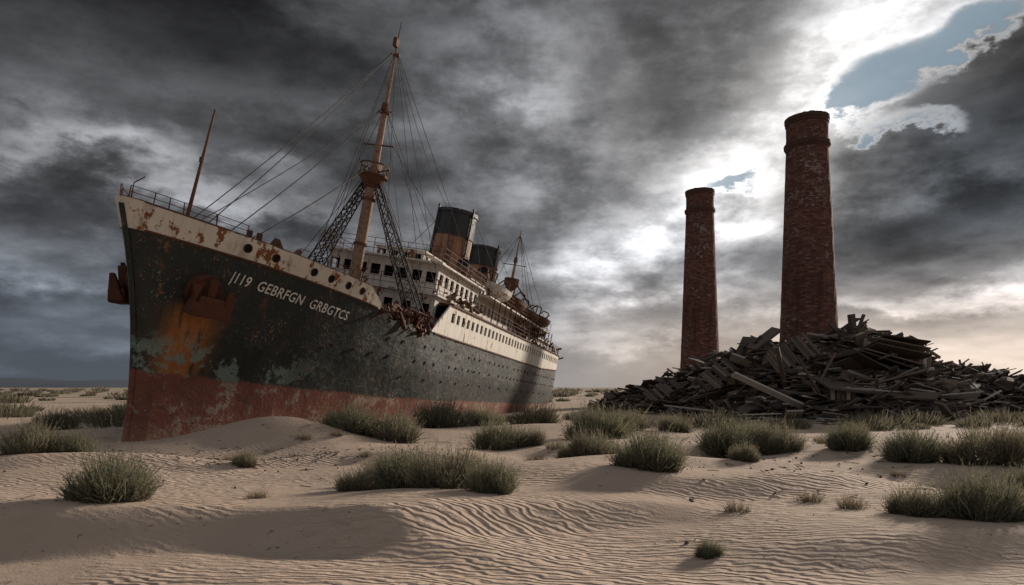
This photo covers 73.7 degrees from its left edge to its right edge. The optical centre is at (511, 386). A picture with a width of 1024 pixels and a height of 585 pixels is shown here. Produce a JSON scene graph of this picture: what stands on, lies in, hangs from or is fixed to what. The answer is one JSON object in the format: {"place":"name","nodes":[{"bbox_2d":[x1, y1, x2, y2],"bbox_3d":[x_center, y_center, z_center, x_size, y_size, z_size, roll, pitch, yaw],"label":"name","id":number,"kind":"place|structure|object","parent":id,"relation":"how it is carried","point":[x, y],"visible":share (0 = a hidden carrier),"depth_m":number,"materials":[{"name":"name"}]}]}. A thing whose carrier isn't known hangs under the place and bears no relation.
{"place":"outdoors","nodes":[
{"label":"outdoors","id":0,"kind":"place"},
{"bbox_2d":[0,378,128,387],"bbox_3d":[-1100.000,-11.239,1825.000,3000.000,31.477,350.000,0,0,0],"label":"hills","id":1,"kind":"structure","parent":0,"point":[27,383],"depth_m":1754.35,"materials":[{"name":"grey"}]},
{"bbox_2d":[0,388,1023,584],"bbox_3d":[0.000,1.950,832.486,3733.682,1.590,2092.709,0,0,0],"label":"ground","id":2,"kind":"structure","parent":0,"point":[590,520],"depth_m":10.64,"materials":[{"name":"beige sand"}]},
{"bbox_2d":[0,406,63,455],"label":"desert shrub","id":3,"kind":"object","parent":2,"relation":"on","point":[36,439],"visible":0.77,"depth_m":19.29,"materials":[{"name":"green plant"}]},
{"bbox_2d":[21,402,87,429],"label":"desert shrub","id":4,"kind":"object","parent":2,"relation":"on","point":[67,422],"visible":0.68,"depth_m":35.70,"materials":[{"name":"green plant"}]},
{"bbox_2d":[48,423,100,452],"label":"desert shrub","id":5,"kind":"object","parent":2,"relation":"on","point":[68,446],"visible":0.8,"depth_m":19.71,"materials":[{"name":"green plant"}]},
{"bbox_2d":[40,435,174,503],"bbox_3d":[-6.705,1.387,11.595,1.995,1.256,2.066,0,0,36],"label":"desert shrub","id":6,"kind":"object","parent":2,"relation":"on","point":[111,483],"visible":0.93,"depth_m":11.33,"materials":[{"name":"green plant"}]},
{"bbox_2d":[219,453,233,460],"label":"desert shrub","id":7,"kind":"object","parent":2,"relation":"on","point":[226,457],"visible":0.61,"depth_m":20.36,"materials":[{"name":"plant"}]},
{"bbox_2d":[229,445,259,467],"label":"desert shrub","id":8,"kind":"object","parent":2,"relation":"on","point":[245,460],"visible":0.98,"depth_m":19.46,"materials":[{"name":"green plant"}]},
{"bbox_2d":[244,486,272,498],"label":"desert shrub","id":9,"kind":"object","parent":2,"relation":"on","point":[257,494],"visible":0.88,"depth_m":12.35,"materials":[{"name":"green plant"}]},
{"bbox_2d":[295,432,313,439],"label":"desert shrub","id":10,"kind":"object","parent":2,"relation":"on","point":[303,437],"visible":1,"depth_m":25.29,"materials":[{"name":"green plant"}]},
{"bbox_2d":[107,22,562,441],"bbox_3d":[-4.872,-7.860,61.172,11.291,28.400,75.755,11,1,13],"label":"abandoned ocean liner","id":11,"kind":"object","parent":2,"relation":"on","point":[227,326],"visible":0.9,"depth_m":32.72,"materials":[{"name":"paint"}]},
{"bbox_2d":[330,428,343,436],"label":"desert shrub","id":12,"kind":"object","parent":2,"relation":"on","point":[336,432],"visible":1,"depth_m":26.13,"materials":[{"name":"green plant"}]},
{"bbox_2d":[308,394,388,434],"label":"desert shrub","id":13,"kind":"object","parent":2,"relation":"on","point":[356,422],"visible":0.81,"depth_m":27.49,"materials":[{"name":"green plant"}]},
{"bbox_2d":[328,462,386,492],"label":"desert shrub","id":14,"kind":"object","parent":2,"relation":"on","point":[362,482],"visible":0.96,"depth_m":13.50,"materials":[{"name":"green plant"}]},
{"bbox_2d":[358,445,373,456],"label":"desert shrub","id":15,"kind":"object","parent":2,"relation":"on","point":[365,453],"visible":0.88,"depth_m":20.95,"materials":[{"name":"green plant"}]},
{"bbox_2d":[358,443,409,472],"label":"desert shrub","id":16,"kind":"object","parent":2,"relation":"on","point":[378,458],"visible":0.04,"depth_m":15.59,"materials":[{"name":"green plant"}]},
{"bbox_2d":[349,434,437,488],"bbox_3d":[-2.438,1.590,14.463,2.126,1.266,2.112,0,0,-33],"label":"desert shrub","id":17,"kind":"object","parent":2,"relation":"on","point":[391,475],"visible":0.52,"depth_m":14.04,"materials":[{"name":"green plant"}]},
{"bbox_2d":[364,397,428,442],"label":"desert shrub","id":18,"kind":"object","parent":2,"relation":"on","point":[398,429],"visible":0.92,"depth_m":27.84,"materials":[{"name":"green plant"}]},
{"bbox_2d":[403,391,473,428],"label":"desert shrub","id":19,"kind":"object","parent":2,"relation":"on","point":[437,416],"visible":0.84,"depth_m":34.33,"materials":[{"name":"green plant"}]},
{"bbox_2d":[397,419,493,489],"bbox_3d":[-1.259,1.364,13.595,2.144,1.459,1.865,0,0,-45],"label":"desert shrub","id":20,"kind":"object","parent":2,"relation":"on","point":[447,474],"visible":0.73,"depth_m":13.35,"materials":[{"name":"green plant"}]},
{"bbox_2d":[464,447,494,472],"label":"desert shrub","id":21,"kind":"object","parent":2,"relation":"on","point":[483,460],"visible":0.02,"depth_m":14.55,"materials":[{"name":"green plant"}]},
{"bbox_2d":[462,401,506,425],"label":"desert shrub","id":22,"kind":"object","parent":2,"relation":"on","point":[478,415],"visible":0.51,"depth_m":42.67,"materials":[{"name":"green plant"}]},
{"bbox_2d":[456,449,530,494],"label":"desert shrub","id":23,"kind":"object","parent":2,"relation":"on","point":[496,480],"visible":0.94,"depth_m":12.54,"materials":[{"name":"green plant"}]},
{"bbox_2d":[2,415,987,543],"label":"pebbles","id":24,"kind":"object","parent":2,"relation":"on","point":[360,449],"visible":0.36,"depth_m":19.61,"materials":[{"name":"brown stone"}]},
{"bbox_2d":[464,411,540,450],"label":"desert shrub","id":25,"kind":"object","parent":2,"relation":"on","point":[503,438],"visible":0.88,"depth_m":25.48,"materials":[{"name":"green plant"}]},
{"bbox_2d":[0,386,1023,430],"bbox_3d":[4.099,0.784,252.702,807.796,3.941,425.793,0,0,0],"label":"scrub vegetation","id":26,"kind":"object","parent":2,"relation":"on","point":[114,415],"visible":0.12,"depth_m":44.62,"materials":[{"name":"green plant"}]},
{"bbox_2d":[514,423,551,446],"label":"desert shrub","id":27,"kind":"object","parent":2,"relation":"on","point":[537,438],"visible":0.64,"depth_m":26.04,"materials":[{"name":"green plant"}]},
{"bbox_2d":[521,451,547,460],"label":"desert shrub","id":28,"kind":"object","parent":2,"relation":"on","point":[532,458],"visible":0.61,"depth_m":19.58,"materials":[{"name":"green plant"}]},
{"bbox_2d":[502,396,568,424],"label":"desert shrub","id":29,"kind":"object","parent":2,"relation":"on","point":[543,415],"visible":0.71,"depth_m":37.48,"materials":[{"name":"green plant"}]},
{"bbox_2d":[545,436,565,449],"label":"desert shrub","id":30,"kind":"object","parent":2,"relation":"on","point":[547,446],"visible":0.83,"depth_m":24.47,"materials":[{"name":"green plant"}]},
{"bbox_2d":[549,440,571,458],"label":"desert shrub","id":31,"kind":"object","parent":2,"relation":"on","point":[561,453],"visible":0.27,"depth_m":21.28,"materials":[{"name":"green plant"}]},
{"bbox_2d":[561,422,625,456],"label":"desert shrub","id":32,"kind":"object","parent":2,"relation":"on","point":[584,446],"visible":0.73,"depth_m":20.44,"materials":[{"name":"green plant"}]},
{"bbox_2d":[558,392,644,439],"bbox_3d":[3.927,1.340,30.175,3.877,2.344,4.251,0,0,-2],"label":"desert shrub","id":33,"kind":"object","parent":2,"relation":"on","point":[615,427],"visible":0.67,"depth_m":29.53,"materials":[{"name":"green plant"}]},
{"bbox_2d":[601,402,652,430],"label":"desert shrub","id":34,"kind":"object","parent":2,"relation":"on","point":[639,419],"visible":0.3,"depth_m":34.58,"materials":[{"name":"green plant"}]},
{"bbox_2d":[604,414,699,472],"bbox_3d":[3.249,1.274,15.513,2.244,1.374,2.452,0,0,-29],"label":"desert shrub","id":35,"kind":"object","parent":2,"relation":"on","point":[649,453],"visible":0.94,"depth_m":15.17,"materials":[{"name":"green plant"}]},
{"bbox_2d":[652,408,698,432],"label":"desert shrub","id":36,"kind":"object","parent":2,"relation":"on","point":[677,424],"visible":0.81,"depth_m":35.48,"materials":[{"name":"green plant"}]},
{"bbox_2d":[680,187,718,368],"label":"brick chimney","id":37,"kind":"object","parent":2,"relation":"on","point":[700,336],"visible":0.77,"depth_m":95.12,"materials":[{"name":"red brick"}]},
{"bbox_2d":[691,534,731,559],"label":"desert shrub","id":38,"kind":"object","parent":2,"relation":"on","point":[711,550],"visible":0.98,"depth_m":9.65,"materials":[{"name":"green plant"}]},
{"bbox_2d":[688,405,776,456],"bbox_3d":[7.362,1.472,22.983,3.070,1.758,3.179,0,0,16],"label":"desert shrub","id":39,"kind":"object","parent":2,"relation":"on","point":[717,442],"visible":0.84,"depth_m":22.62,"materials":[{"name":"green plant"}]},
{"bbox_2d":[720,496,753,513],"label":"desert shrub","id":40,"kind":"object","parent":2,"relation":"on","point":[740,509],"visible":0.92,"depth_m":12.17,"materials":[{"name":"plant"}]},
{"bbox_2d":[726,439,761,461],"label":"desert shrub","id":41,"kind":"object","parent":2,"relation":"on","point":[745,454],"visible":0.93,"depth_m":18.80,"materials":[{"name":"green plant"}]},
{"bbox_2d":[726,415,763,432],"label":"desert shrub","id":42,"kind":"object","parent":2,"relation":"on","point":[748,424],"visible":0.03,"depth_m":30.78,"materials":[{"name":"green plant"}]},
{"bbox_2d":[748,410,810,454],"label":"desert shrub","id":43,"kind":"object","parent":2,"relation":"on","point":[780,442],"visible":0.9,"depth_m":22.30,"materials":[{"name":"green plant"}]},
{"bbox_2d":[587,314,1023,426],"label":"debris pile","id":44,"kind":"object","parent":2,"relation":"on","point":[833,374],"visible":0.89,"depth_m":53.45,"materials":[{"name":"brown wood"}]},
{"bbox_2d":[779,110,838,343],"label":"brick chimney","id":45,"kind":"object","parent":2,"relation":"on","point":[808,295],"visible":0.76,"depth_m":68.05,"materials":[{"name":"red brick"}]},
{"bbox_2d":[791,486,829,502],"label":"desert shrub","id":46,"kind":"object","parent":2,"relation":"on","point":[813,497],"visible":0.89,"depth_m":13.15,"materials":[{"name":"green plant"}]},
{"bbox_2d":[807,432,825,441],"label":"desert shrub","id":47,"kind":"object","parent":2,"relation":"on","point":[814,439],"visible":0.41,"depth_m":27.05,"materials":[{"name":"green plant"}]},
{"bbox_2d":[812,435,827,443],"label":"desert shrub","id":48,"kind":"object","parent":2,"relation":"on","point":[820,441],"visible":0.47,"depth_m":24.00,"materials":[{"name":"green plant"}]},
{"bbox_2d":[812,412,883,451],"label":"desert shrub","id":49,"kind":"object","parent":2,"relation":"on","point":[844,440],"visible":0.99,"depth_m":21.24,"materials":[{"name":"green plant"}]},
{"bbox_2d":[832,490,872,509],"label":"desert shrub","id":50,"kind":"object","parent":2,"relation":"on","point":[849,504],"visible":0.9,"depth_m":12.16,"materials":[{"name":"green plant"}]},
{"bbox_2d":[841,418,871,436],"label":"desert shrub","id":51,"kind":"object","parent":2,"relation":"on","point":[859,427],"visible":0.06,"depth_m":33.32,"materials":[{"name":"green plant"}]},
{"bbox_2d":[888,467,907,477],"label":"desert shrub","id":52,"kind":"object","parent":2,"relation":"on","point":[893,472],"visible":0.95,"depth_m":16.96,"materials":[{"name":"green plant"}]},
{"bbox_2d":[869,471,948,517],"bbox_3d":[6.681,1.771,11.298,1.107,0.839,1.418,0,0,-33],"label":"desert shrub","id":53,"kind":"object","parent":2,"relation":"on","point":[915,504],"visible":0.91,"depth_m":11.11,"materials":[{"name":"green plant"}]},
{"bbox_2d":[870,416,955,463],"bbox_3d":[11.299,1.461,19.218,2.362,1.482,2.611,0,0,31],"label":"desert shrub","id":54,"kind":"object","parent":2,"relation":"on","point":[913,448],"visible":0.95,"depth_m":18.96,"materials":[{"name":"green plant"}]},
{"bbox_2d":[914,450,1023,522],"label":"desert shrub","id":55,"kind":"object","parent":2,"relation":"on","point":[983,502],"visible":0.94,"depth_m":10.72,"materials":[{"name":"green plant"}]},
{"bbox_2d":[931,406,1023,467],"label":"desert shrub","id":56,"kind":"object","parent":2,"relation":"on","point":[996,449],"visible":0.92,"depth_m":17.94,"materials":[{"name":"green plant"}]},
{"bbox_2d":[964,419,1019,439],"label":"desert shrub","id":57,"kind":"object","parent":2,"relation":"on","point":[1004,428],"depth_m":28.02,"materials":[{"name":"green plant"}]},
{"bbox_2d":[984,418,1023,441],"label":"desert shrub","id":58,"kind":"object","parent":2,"relation":"on","point":[1016,430],"visible":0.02,"depth_m":18.89,"materials":[{"name":"green plant"}]},
{"bbox_2d":[995,474,1023,518],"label":"desert shrub","id":59,"kind":"object","parent":2,"relation":"on","point":[1016,495],"visible":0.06,"depth_m":11.08,"materials":[{"name":"green plant"}]},
{"bbox_2d":[996,460,1023,491],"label":"desert shrub","id":60,"kind":"object","parent":2,"relation":"on","point":[1021,475],"visible":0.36,"depth_m":15.33,"materials":[{"name":"green plant"}]},
{"bbox_2d":[0,0,1023,387],"label":"sky","id":61,"kind":"structure","parent":0,"point":[583,128],"materials":[{"name":"grey"}]}
]}

